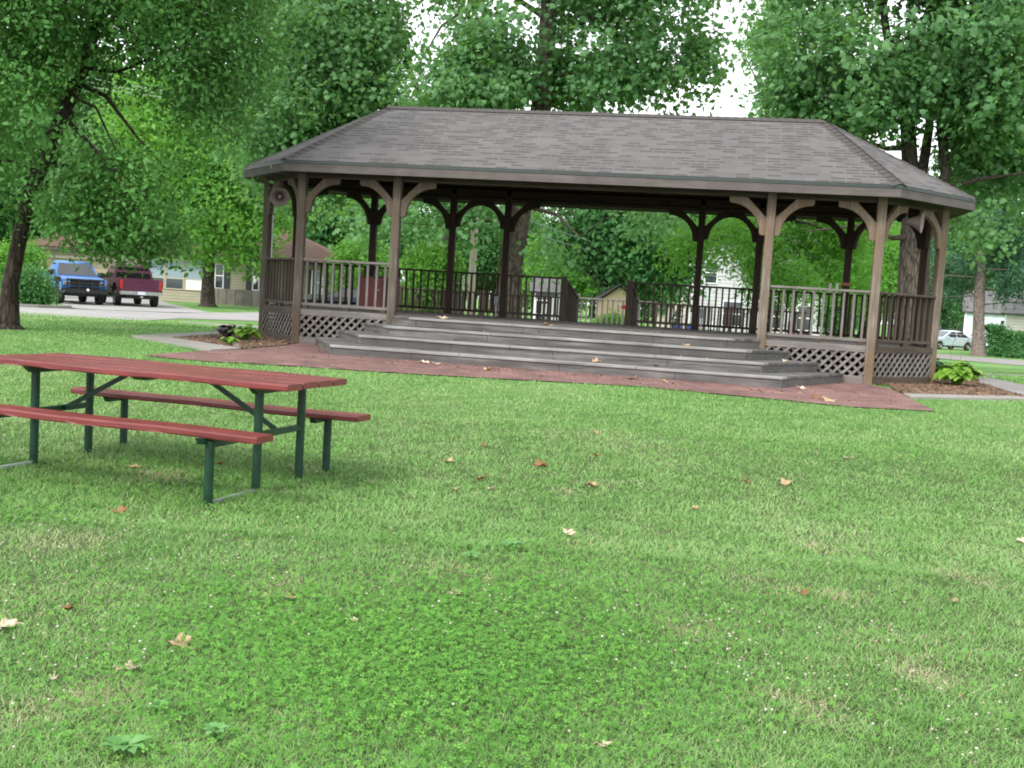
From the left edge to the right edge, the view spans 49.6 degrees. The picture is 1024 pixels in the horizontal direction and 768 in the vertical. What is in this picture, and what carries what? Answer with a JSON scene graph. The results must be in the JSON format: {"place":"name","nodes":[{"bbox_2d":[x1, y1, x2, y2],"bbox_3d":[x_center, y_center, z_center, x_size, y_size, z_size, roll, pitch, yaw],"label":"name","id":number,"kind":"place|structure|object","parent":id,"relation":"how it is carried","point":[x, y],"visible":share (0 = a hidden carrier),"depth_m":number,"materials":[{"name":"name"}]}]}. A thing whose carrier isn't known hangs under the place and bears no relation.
{"place":"outdoors","nodes":[
{"label":"outdoors","id":0,"kind":"place"},
{"bbox_2d":[61,295,209,312],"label":"driveway","id":1,"kind":"structure","parent":0,"point":[127,304],"depth_m":50.68,"materials":[{"name":"concrete"}]},
{"bbox_2d":[45,260,108,304],"bbox_3d":[-20.249,-4.695,51.036,2.480,1.920,5.880,1,5,-33],"label":"pickup truck","id":2,"kind":"object","parent":1,"relation":"on","point":[83,282],"visible":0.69,"depth_m":49.26,"materials":[{"name":"paint"}]},
{"bbox_2d":[98,264,162,306],"bbox_3d":[-18.270,-4.717,52.834,2.480,1.920,5.860,1,5,-31],"label":"pickup truck","id":3,"kind":"object","parent":1,"relation":"on","point":[136,287],"visible":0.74,"depth_m":50.90,"materials":[{"name":"paint"}]},
{"bbox_2d":[20,307,275,320],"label":"street","id":4,"kind":"structure","parent":0,"point":[245,316],"depth_m":40.25,"materials":[{"name":"asphalt"}]},
{"bbox_2d":[19,304,71,308],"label":"kerb","id":5,"kind":"structure","parent":4,"relation":"on","point":[48,306],"depth_m":41.21,"materials":[{"name":"concrete"}]},
{"bbox_2d":[303,288,356,305],"bbox_3d":[-8.778,-4.295,57.879,4.760,1.449,2.100,2,5,-20],"label":"sedan","id":6,"kind":"object","parent":4,"relation":"on","point":[343,291],"visible":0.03,"depth_m":57.04,"materials":[{"name":"paint"}]},
{"bbox_2d":[0,286,1023,767],"bbox_3d":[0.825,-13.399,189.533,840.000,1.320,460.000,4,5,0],"label":"lawn","id":7,"kind":"structure","parent":0,"point":[982,366],"depth_m":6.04,"materials":[{"name":"plant"}]},
{"bbox_2d":[0,617,24,626],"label":"fallen leaf","id":8,"kind":"object","parent":7,"relation":"on","point":[6,621],"visible":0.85,"depth_m":4.29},
{"bbox_2d":[0,232,55,290],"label":"shrub","id":9,"kind":"object","parent":7,"relation":"on","point":[32,251],"visible":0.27,"depth_m":57.28,"materials":[{"name":"green plant"}]},
{"bbox_2d":[0,258,64,304],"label":"shrub","id":10,"kind":"object","parent":7,"relation":"on","point":[36,287],"visible":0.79,"depth_m":42.32,"materials":[{"name":"green plant"}]},
{"bbox_2d":[0,77,66,245],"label":"background tree","id":11,"kind":"object","parent":7,"relation":"on","point":[10,229],"visible":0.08,"depth_m":84.66,"materials":[{"name":"green plant"}]},
{"bbox_2d":[53,276,60,304],"bbox_3d":[-19.257,-3.876,46.960,0.215,1.460,0.520,3,5,-10],"label":"mailbox","id":12,"kind":"object","parent":7,"relation":"on","point":[56,278],"visible":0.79,"depth_m":46.90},
{"bbox_2d":[61,603,80,608],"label":"fallen leaf","id":13,"kind":"object","parent":7,"relation":"on","point":[66,606],"visible":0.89,"depth_m":4.53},
{"bbox_2d":[0,37,145,246],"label":"background tree","id":14,"kind":"object","parent":7,"relation":"on","point":[34,217],"visible":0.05,"depth_m":85.09,"materials":[{"name":"green plant"}]},
{"bbox_2d":[105,505,127,512],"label":"fallen leaf","id":15,"kind":"object","parent":7,"relation":"on","point":[122,508],"visible":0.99,"depth_m":6.45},
{"bbox_2d":[4,22,237,238],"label":"background tree","id":16,"kind":"object","parent":7,"relation":"on","point":[83,121],"visible":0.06,"depth_m":80.59,"materials":[{"name":"green plant"}]},
{"bbox_2d":[99,734,152,758],"bbox_3d":[-1.127,1.066,3.206,0.143,0.078,0.122,5,5,15],"label":"weed","id":17,"kind":"object","parent":7,"relation":"on","point":[136,740],"visible":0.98,"depth_m":3.21,"materials":[{"name":"green plant"}]},
{"bbox_2d":[125,660,143,669],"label":"fallen leaf","id":18,"kind":"object","parent":7,"relation":"on","point":[132,665],"visible":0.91,"depth_m":3.90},
{"bbox_2d":[146,699,167,715],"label":"weed","id":19,"kind":"object","parent":7,"relation":"on","point":[155,702],"visible":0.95,"depth_m":3.52,"materials":[{"name":"green plant"}]},
{"bbox_2d":[0,0,327,329],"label":"elm tree","id":20,"kind":"object","parent":7,"relation":"on","point":[32,28],"visible":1,"depth_m":18.01,"materials":[{"name":"green plant"}]},
{"bbox_2d":[131,331,218,336],"bbox_3d":[-5.895,-0.867,20.560,0.599,0.127,3.345,4,5,11],"label":"concrete edging","id":21,"kind":"object","parent":7,"relation":"on","point":[184,334],"visible":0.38,"depth_m":20.13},
{"bbox_2d":[168,632,192,649],"bbox_3d":[-1.241,0.976,4.177,0.079,0.024,0.124,-15,26,-41],"label":"fallen leaf","id":22,"kind":"object","parent":7,"relation":"on","point":[180,642],"visible":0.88,"depth_m":4.20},
{"bbox_2d":[26,228,335,306],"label":"ranch house","id":23,"kind":"structure","parent":7,"relation":"on","point":[178,286],"depth_m":65.79,"materials":[{"name":"beige"}]},
{"bbox_2d":[45,258,123,274],"bbox_3d":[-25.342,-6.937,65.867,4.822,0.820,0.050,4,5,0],"label":"garage door","id":24,"kind":"structure","parent":23,"relation":"in","point":[99,268],"depth_m":65.82,"materials":[{"name":"beige paint"}]},
{"bbox_2d":[147,258,165,288],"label":"window","id":25,"kind":"structure","parent":23,"relation":"in","point":[156,275],"depth_m":65.77,"materials":[{"name":"white glass"}]},
{"bbox_2d":[165,259,184,289],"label":"window","id":26,"kind":"structure","parent":23,"relation":"in","point":[174,280],"depth_m":65.77,"materials":[{"name":"white glass"}]},
{"bbox_2d":[184,260,202,290],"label":"window","id":27,"kind":"structure","parent":23,"relation":"in","point":[193,281],"depth_m":65.79,"materials":[{"name":"white paint"}]},
{"bbox_2d":[214,263,229,288],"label":"window","id":28,"kind":"structure","parent":23,"relation":"in","point":[220,281],"depth_m":65.76,"materials":[{"name":"white paint"}]},
{"bbox_2d":[246,266,260,290],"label":"window","id":29,"kind":"structure","parent":23,"relation":"in","point":[254,285],"depth_m":65.76,"materials":[{"name":"white paint"}]},
{"bbox_2d":[305,270,328,294],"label":"window","id":30,"kind":"structure","parent":23,"relation":"in","point":[310,277],"depth_m":65.74,"materials":[{"name":"glass"}]},
{"bbox_2d":[0,353,370,505],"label":"picnic table","id":31,"kind":"object","parent":7,"relation":"on","point":[259,384],"visible":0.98,"depth_m":7.63,"materials":[{"name":"red paint"}]},
{"bbox_2d":[132,336,240,350],"bbox_3d":[-5.194,-0.608,17.900,0.733,0.126,3.035,0,6,-40],"label":"concrete edging","id":32,"kind":"object","parent":7,"relation":"on","point":[198,345],"visible":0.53,"depth_m":17.66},
{"bbox_2d":[72,48,320,306],"bbox_3d":[-16.543,-10.956,58.251,11.735,14.494,12.190,1,5,-33],"label":"maple tree","id":33,"kind":"object","parent":7,"relation":"on","point":[245,216],"visible":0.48,"depth_m":55.83,"materials":[{"name":"green plant"}]},
{"bbox_2d":[203,722,228,740],"bbox_3d":[-0.899,1.071,3.361,0.085,0.071,0.090,4,5,0],"label":"weed","id":34,"kind":"object","parent":7,"relation":"on","point":[216,725],"visible":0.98,"depth_m":3.36,"materials":[{"name":"green plant"}]},
{"bbox_2d":[181,321,257,327],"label":"side walk","id":35,"kind":"structure","parent":7,"relation":"on","point":[215,324],"depth_m":34.35,"materials":[{"name":"concrete"}]},
{"bbox_2d":[177,334,294,347],"bbox_3d":[-4.920,-0.808,19.916,2.077,0.010,5.049,4,5,0],"label":"mulch bed","id":36,"kind":"object","parent":7,"relation":"on","point":[276,344],"visible":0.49,"depth_m":19.24,"materials":[{"name":"brown wood"}]},
{"bbox_2d":[210,324,235,336],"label":"coral bells","id":37,"kind":"object","parent":36,"relation":"on","point":[223,329],"visible":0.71,"depth_m":19.72,"materials":[{"name":"purple plant"}]},
{"bbox_2d":[219,337,238,344],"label":"weed","id":38,"kind":"object","parent":36,"relation":"on","point":[228,340],"visible":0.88,"depth_m":18.09,"materials":[{"name":"green plant"}]},
{"bbox_2d":[227,324,264,339],"bbox_3d":[-4.755,-0.906,19.811,0.637,0.347,0.692,6,5,25],"label":"hosta","id":39,"kind":"object","parent":36,"relation":"on","point":[243,332],"visible":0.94,"depth_m":19.69,"materials":[{"name":"green plant"}]},
{"bbox_2d":[163,68,327,247],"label":"background tree","id":40,"kind":"object","parent":7,"relation":"on","point":[271,99],"depth_m":88.22,"materials":[{"name":"green plant"}]},
{"bbox_2d":[274,198,361,250],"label":"background tree","id":41,"kind":"object","parent":7,"relation":"on","point":[322,235],"visible":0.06,"depth_m":87.26,"materials":[{"name":"green plant"}]},
{"bbox_2d":[195,0,473,313],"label":"sycamore tree","id":42,"kind":"object","parent":7,"relation":"on","point":[359,44],"visible":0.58,"depth_m":36.69,"materials":[{"name":"green plant"}]},
{"bbox_2d":[318,223,389,290],"bbox_3d":[-8.178,-5.968,59.680,4.802,5.368,4.501,4,5,0],"label":"garden tree","id":43,"kind":"object","parent":7,"relation":"on","point":[350,252],"visible":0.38,"depth_m":58.81,"materials":[{"name":"green plant"}]},
{"bbox_2d":[350,205,460,264],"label":"garden tree","id":44,"kind":"object","parent":7,"relation":"on","point":[420,232],"visible":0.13,"depth_m":81.09,"materials":[{"name":"green plant"}]},
{"bbox_2d":[387,229,473,312],"bbox_3d":[-2.978,-3.484,39.897,3.119,4.080,2.959,4,5,0],"label":"shrub","id":45,"kind":"object","parent":7,"relation":"on","point":[431,258],"visible":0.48,"depth_m":39.23,"materials":[{"name":"green plant"}]},
{"bbox_2d":[461,276,467,308],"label":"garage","id":46,"kind":"structure","parent":7,"relation":"on","point":[464,289],"depth_m":60.01,"materials":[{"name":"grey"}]},
{"bbox_2d":[431,205,504,300],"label":"background tree","id":47,"kind":"object","parent":7,"relation":"on","point":[487,261],"visible":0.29,"depth_m":105.09,"materials":[{"name":"green plant"}]},
{"bbox_2d":[462,551,479,561],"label":"weed","id":48,"kind":"object","parent":7,"relation":"on","point":[470,553],"visible":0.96,"depth_m":5.81,"materials":[{"name":"green plant"}]},
{"bbox_2d":[466,208,478,314],"bbox_3d":[-1.442,-6.423,43.634,2.200,9.600,0.302,4,5,0],"label":"utility pole","id":49,"kind":"object","parent":7,"relation":"on","point":[473,256],"visible":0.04,"depth_m":43.66,"materials":[{"name":"brown wood"}]},
{"bbox_2d":[498,221,738,278],"bbox_3d":[5.830,-6.152,51.644,0.030,1.559,21.629,8,6,42],"label":"power line","id":50,"kind":"object","parent":49,"relation":"attached to","point":[608,255],"visible":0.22,"depth_m":48.39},
{"bbox_2d":[502,210,739,273],"bbox_3d":[5.844,-6.533,51.614,0.030,1.796,21.616,8,6,42],"label":"power line","id":51,"kind":"object","parent":49,"relation":"attached to","point":[588,240],"visible":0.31,"depth_m":47.80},
{"bbox_2d":[0,338,1021,765],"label":"clover blossoms","id":52,"kind":"object","parent":7,"relation":"on","point":[536,616],"visible":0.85,"depth_m":4.60,"materials":[{"name":"plant"}]},
{"bbox_2d":[466,205,556,309],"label":"background tree","id":53,"kind":"object","parent":7,"relation":"on","point":[490,288],"visible":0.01,"depth_m":115.67,"materials":[{"name":"green plant"}]},
{"bbox_2d":[499,540,523,551],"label":"weed","id":54,"kind":"object","parent":7,"relation":"on","point":[515,542],"visible":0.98,"depth_m":6.10,"materials":[{"name":"green plant"}]},
{"bbox_2d":[0,392,1023,767],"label":"clover","id":55,"kind":"object","parent":7,"relation":"on","point":[274,686],"visible":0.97,"depth_m":4.19,"materials":[{"name":"green plant"}]},
{"bbox_2d":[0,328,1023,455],"bbox_3d":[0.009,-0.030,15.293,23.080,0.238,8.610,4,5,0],"label":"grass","id":56,"kind":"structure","parent":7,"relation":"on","point":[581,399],"depth_m":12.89,"materials":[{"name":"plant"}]},
{"bbox_2d":[20,311,1023,384],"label":"grass","id":57,"kind":"structure","parent":7,"relation":"on","point":[1018,380],"depth_m":23.00,"materials":[{"name":"plant"}]},
{"bbox_2d":[312,0,762,317],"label":"sycamore tree","id":58,"kind":"object","parent":7,"relation":"on","point":[481,65],"visible":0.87,"depth_m":31.22,"materials":[{"name":"green plant"}]},
{"bbox_2d":[531,459,548,467],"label":"fallen leaf","id":59,"kind":"object","parent":7,"relation":"on","point":[540,463],"visible":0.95,"depth_m":8.94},
{"bbox_2d":[146,343,934,410],"bbox_3d":[0.573,-0.180,16.919,10.689,0.078,5.202,4,5,10],"label":"brick apron","id":60,"kind":"object","parent":7,"relation":"on","point":[301,354],"visible":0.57,"depth_m":15.90,"materials":[{"name":"brick"}]},
{"bbox_2d":[227,315,915,403],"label":"leaf litter","id":61,"kind":"object","parent":60,"relation":"on","point":[606,363],"visible":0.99,"depth_m":16.46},
{"bbox_2d":[243,106,976,387],"bbox_3d":[1.320,-2.627,20.141,13.389,4.879,7.163,4,5,10],"label":"gazebo","id":62,"kind":"object","parent":60,"relation":"on","point":[771,175],"visible":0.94,"depth_m":19.33,"materials":[{"name":"wood"}]},
{"bbox_2d":[270,188,288,206],"bbox_3d":[-4.298,-3.474,20.524,0.353,0.353,0.336,3,15,-12],"label":"horn loudspeaker","id":63,"kind":"object","parent":62,"relation":"attached to","point":[277,199],"visible":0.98,"depth_m":20.43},
{"bbox_2d":[357,275,400,309],"bbox_3d":[-2.786,-1.894,23.165,0.790,0.700,0.555,4,5,10],"label":"storage cabinet","id":64,"kind":"object","parent":62,"relation":"on","point":[371,290],"visible":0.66,"depth_m":22.94,"materials":[{"name":"red paint"}]},
{"bbox_2d":[901,212,924,232],"bbox_3d":[6.696,-2.714,18.567,0.336,0.353,0.353,10,7,27],"label":"horn loudspeaker","id":65,"kind":"object","parent":62,"relation":"attached to","point":[917,222],"visible":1,"depth_m":18.53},
{"bbox_2d":[484,211,598,312],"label":"background tree","id":66,"kind":"object","parent":7,"relation":"on","point":[531,224],"visible":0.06,"depth_m":102.42,"materials":[{"name":"green plant"}]},
{"bbox_2d":[528,278,560,319],"bbox_3d":[1.742,-4.009,58.358,1.793,3.090,5.500,4,5,0],"label":"carport","id":67,"kind":"object","parent":7,"relation":"on","point":[545,286],"visible":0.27,"depth_m":55.89,"materials":[{"name":"grey"}]},
{"bbox_2d":[534,299,549,319],"bbox_3d":[1.711,-3.514,55.859,1.155,1.420,0.065,4,5,0],"label":"window","id":68,"kind":"structure","parent":67,"relation":"in","point":[539,317],"depth_m":55.84,"materials":[{"name":"white paint"}]},
{"bbox_2d":[551,298,559,319],"bbox_3d":[1.638,-2.305,40.959,0.520,1.750,0.080,4,5,0],"label":"signboard","id":69,"kind":"object","parent":7,"relation":"on","point":[553,307],"visible":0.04,"depth_m":40.88,"materials":[{"name":"white paint"}]},
{"bbox_2d":[521,225,598,316],"bbox_3d":[2.810,-6.006,61.858,5.962,6.648,5.919,4,5,0],"label":"garden tree","id":70,"kind":"object","parent":7,"relation":"on","point":[581,286],"visible":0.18,"depth_m":60.82,"materials":[{"name":"green plant"}]},
{"bbox_2d":[563,528,575,534],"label":"fallen leaf","id":71,"kind":"object","parent":7,"relation":"on","point":[569,530],"visible":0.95,"depth_m":6.61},
{"bbox_2d":[566,210,599,317],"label":"background tree","id":72,"kind":"object","parent":7,"relation":"on","point":[594,308],"depth_m":111.45,"materials":[{"name":"green plant"}]},
{"bbox_2d":[592,740,611,746],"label":"fallen leaf","id":73,"kind":"object","parent":7,"relation":"on","point":[607,743],"visible":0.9,"depth_m":3.49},
{"bbox_2d":[398,280,806,334],"bbox_3d":[1.643,-1.437,25.335,10.200,1.821,3.890,4,5,10],"label":"railing","id":74,"kind":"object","parent":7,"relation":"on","point":[573,297],"depth_m":26.19,"materials":[{"name":"brown wood"}]},
{"bbox_2d":[592,307,640,324],"bbox_3d":[4.055,-2.196,43.916,2.158,1.818,1.775,4,5,0],"label":"clump of daylilies","id":75,"kind":"object","parent":7,"relation":"on","point":[614,318],"visible":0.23,"depth_m":43.69,"materials":[{"name":"green plant"}]},
{"bbox_2d":[594,284,640,321],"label":"garden shed","id":76,"kind":"structure","parent":7,"relation":"on","point":[612,293],"depth_m":49.84,"materials":[{"name":"grey"}]},
{"bbox_2d":[600,290,655,320],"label":"background tree","id":77,"kind":"object","parent":7,"relation":"on","point":[646,312],"visible":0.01,"depth_m":97.19,"materials":[{"name":"green plant"}]},
{"bbox_2d":[529,207,733,317],"bbox_3d":[5.758,-6.419,51.584,11.768,9.253,8.828,4,5,0],"label":"mulberry tree","id":78,"kind":"object","parent":7,"relation":"on","point":[620,264],"visible":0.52,"depth_m":49.80,"materials":[{"name":"green plant"}]},
{"bbox_2d":[657,282,691,328],"bbox_3d":[9.030,-4.031,62.334,1.731,3.426,4.400,4,5,0],"label":"lean to","id":79,"kind":"object","parent":7,"relation":"on","point":[663,316],"visible":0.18,"depth_m":60.35,"materials":[{"name":"grey"}]},
{"bbox_2d":[679,220,827,335],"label":"white house","id":80,"kind":"structure","parent":7,"relation":"on","point":[721,283],"depth_m":61.76,"materials":[{"name":"grey"}]},
{"bbox_2d":[704,262,717,283],"bbox_3d":[11.069,-6.182,61.619,0.744,1.220,0.065,4,5,0],"label":"window","id":81,"kind":"structure","parent":80,"relation":"in","point":[711,278],"depth_m":61.64,"materials":[{"name":"white paint"}]},
{"bbox_2d":[721,300,740,326],"bbox_3d":[12.239,-3.913,61.795,1.095,1.420,0.065,4,5,0],"label":"window","id":82,"kind":"structure","parent":80,"relation":"in","point":[731,303],"depth_m":61.77,"materials":[{"name":"white paint"}]},
{"bbox_2d":[772,304,784,328],"bbox_3d":[14.672,-3.763,61.795,0.900,1.420,0.065,4,5,0],"label":"window","id":83,"kind":"structure","parent":80,"relation":"in","point":[774,304],"depth_m":61.82,"materials":[{"name":"glass"}]},
{"bbox_2d":[796,305,809,330],"bbox_3d":[16.269,-3.665,61.795,0.822,1.420,0.065,4,5,0],"label":"window","id":84,"kind":"structure","parent":80,"relation":"in","point":[806,307],"depth_m":61.80,"materials":[{"name":"glass"}]},
{"bbox_2d":[642,0,900,332],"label":"locust tree","id":85,"kind":"object","parent":7,"relation":"on","point":[821,263],"visible":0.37,"depth_m":42.45,"materials":[{"name":"green plant"}]},
{"bbox_2d":[781,476,791,484],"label":"fallen leaf","id":86,"kind":"object","parent":7,"relation":"on","point":[785,482],"visible":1,"depth_m":8.87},
{"bbox_2d":[797,585,808,595],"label":"fallen leaf","id":87,"kind":"object","parent":7,"relation":"on","point":[804,592],"visible":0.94,"depth_m":5.52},
{"bbox_2d":[804,292,865,337],"bbox_3d":[15.812,-3.175,53.823,2.803,3.804,2.699,-1,6,-43],"label":"shrub","id":88,"kind":"object","parent":7,"relation":"on","point":[837,319],"visible":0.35,"depth_m":53.46,"materials":[{"name":"green plant"}]},
{"bbox_2d":[718,0,1023,344],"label":"sycamore tree","id":89,"kind":"object","parent":7,"relation":"on","point":[955,78],"visible":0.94,"depth_m":25.77,"materials":[{"name":"green plant"}]},
{"bbox_2d":[830,222,933,338],"bbox_3d":[19.933,-5.581,61.717,6.334,8.041,6.535,0,6,-37],"label":"garden tree","id":90,"kind":"object","parent":7,"relation":"on","point":[892,286],"visible":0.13,"depth_m":59.91,"materials":[{"name":"green plant"}]},
{"bbox_2d":[890,221,975,330],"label":"background tree","id":91,"kind":"object","parent":7,"relation":"on","point":[950,315],"visible":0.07,"depth_m":104.58,"materials":[{"name":"green plant"}]},
{"bbox_2d":[935,358,948,372],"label":"hosta","id":92,"kind":"object","parent":7,"relation":"on","point":[938,363],"visible":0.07,"depth_m":21.02,"materials":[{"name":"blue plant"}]},
{"bbox_2d":[882,378,1019,395],"bbox_3d":[7.483,-0.043,19.919,2.473,0.017,7.589,5,5,15],"label":"mulch bed","id":93,"kind":"object","parent":7,"relation":"on","point":[953,389],"visible":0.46,"depth_m":18.03,"materials":[{"name":"brown wood"}]},
{"bbox_2d":[173,334,1023,396],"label":"mulch chips","id":94,"kind":"object","parent":93,"relation":"on","point":[262,338],"visible":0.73,"depth_m":18.76,"materials":[{"name":"brown wood"}]},
{"bbox_2d":[933,333,987,384],"bbox_3d":[7.783,-0.400,19.282,0.940,0.963,0.946,4,5,0],"label":"hosta","id":95,"kind":"object","parent":93,"relation":"on","point":[958,374],"visible":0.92,"depth_m":19.14,"materials":[{"name":"green plant"}]},
{"bbox_2d":[939,318,963,332],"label":"grey house","id":96,"kind":"structure","parent":7,"relation":"on","point":[959,327],"depth_m":119.22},
{"bbox_2d":[937,330,971,350],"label":"sedan","id":97,"kind":"object","parent":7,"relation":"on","point":[946,338],"visible":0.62,"depth_m":83.18,"materials":[{"name":"paint"}]},
{"bbox_2d":[903,393,1023,400],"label":"concrete edging","id":98,"kind":"object","parent":7,"relation":"on","point":[955,397],"visible":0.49,"depth_m":16.44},
{"bbox_2d":[941,241,998,328],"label":"garden tree","id":99,"kind":"object","parent":7,"relation":"on","point":[989,274],"visible":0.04,"depth_m":108.81,"materials":[{"name":"green plant"}]},
{"bbox_2d":[918,122,1023,356],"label":"deciduous tree","id":100,"kind":"object","parent":7,"relation":"on","point":[1006,270],"visible":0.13,"depth_m":66.39,"materials":[{"name":"broad leaves"},{"name":"bark"}]},
{"bbox_2d":[962,290,1004,345],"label":"house","id":101,"kind":"structure","parent":7,"relation":"on","point":[992,316],"depth_m":92.30,"materials":[{"name":"white"}]},
{"bbox_2d":[963,212,1023,322],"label":"background tree","id":102,"kind":"object","parent":7,"relation":"on","point":[997,266],"visible":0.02,"depth_m":115.32,"materials":[{"name":"green plant"}]},
{"bbox_2d":[985,322,1009,356],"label":"hedge","id":103,"kind":"object","parent":7,"relation":"on","point":[993,335],"visible":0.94,"depth_m":67.25,"materials":[{"name":"green plant"}]},
{"bbox_2d":[996,329,1012,357],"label":"hedge","id":104,"kind":"object","parent":7,"relation":"on","point":[1006,336],"visible":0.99,"depth_m":66.75,"materials":[{"name":"green plant"}]},
{"bbox_2d":[1001,290,1023,353],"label":"cream house","id":105,"kind":"structure","parent":7,"relation":"on","point":[1014,319],"depth_m":75.89,"materials":[{"name":"grey"}]},
{"bbox_2d":[1008,328,1023,358],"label":"hedge","id":106,"kind":"object","parent":7,"relation":"on","point":[1017,343],"visible":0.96,"depth_m":66.31,"materials":[{"name":"green plant"}]},
{"bbox_2d":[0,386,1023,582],"bbox_3d":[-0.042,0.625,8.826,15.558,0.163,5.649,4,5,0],"label":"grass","id":107,"kind":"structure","parent":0,"point":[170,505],"depth_m":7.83,"materials":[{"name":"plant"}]},
{"bbox_2d":[8,0,1023,323],"label":"sky","id":108,"kind":"structure","parent":0,"point":[730,108],"materials":[{"name":"white"}]},
{"bbox_2d":[936,354,1023,365],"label":"side road","id":109,"kind":"structure","parent":0,"point":[987,360],"depth_m":53.95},
{"bbox_2d":[978,377,1023,393],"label":"garden path","id":110,"kind":"structure","parent":0,"point":[1012,387],"depth_m":20.21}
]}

